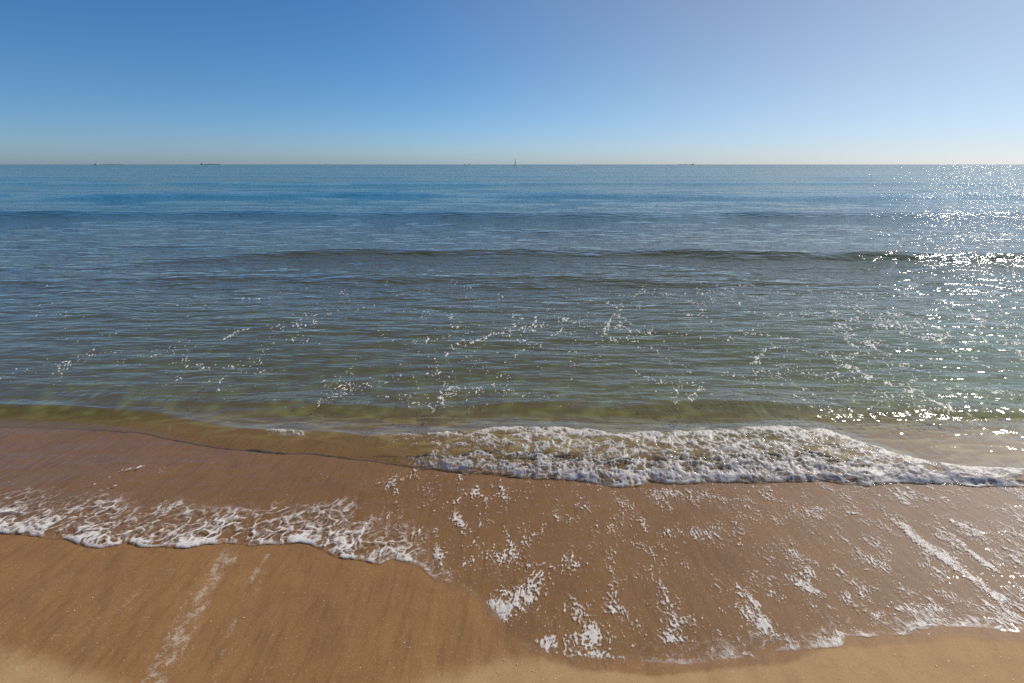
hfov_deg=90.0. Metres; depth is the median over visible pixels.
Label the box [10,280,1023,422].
foam flecks
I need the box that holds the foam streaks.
[102,465,1023,657]
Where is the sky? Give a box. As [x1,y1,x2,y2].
[0,0,1023,163]
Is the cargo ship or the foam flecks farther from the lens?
the cargo ship
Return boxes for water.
[0,164,1023,464]
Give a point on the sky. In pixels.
(82, 81)
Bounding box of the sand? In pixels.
[0,372,1023,682]
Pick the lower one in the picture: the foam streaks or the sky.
the foam streaks
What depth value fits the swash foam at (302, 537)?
2.49 m
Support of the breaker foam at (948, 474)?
on the water
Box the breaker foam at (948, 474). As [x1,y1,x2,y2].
[267,425,1023,485]
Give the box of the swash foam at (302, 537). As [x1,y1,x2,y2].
[0,495,1021,663]

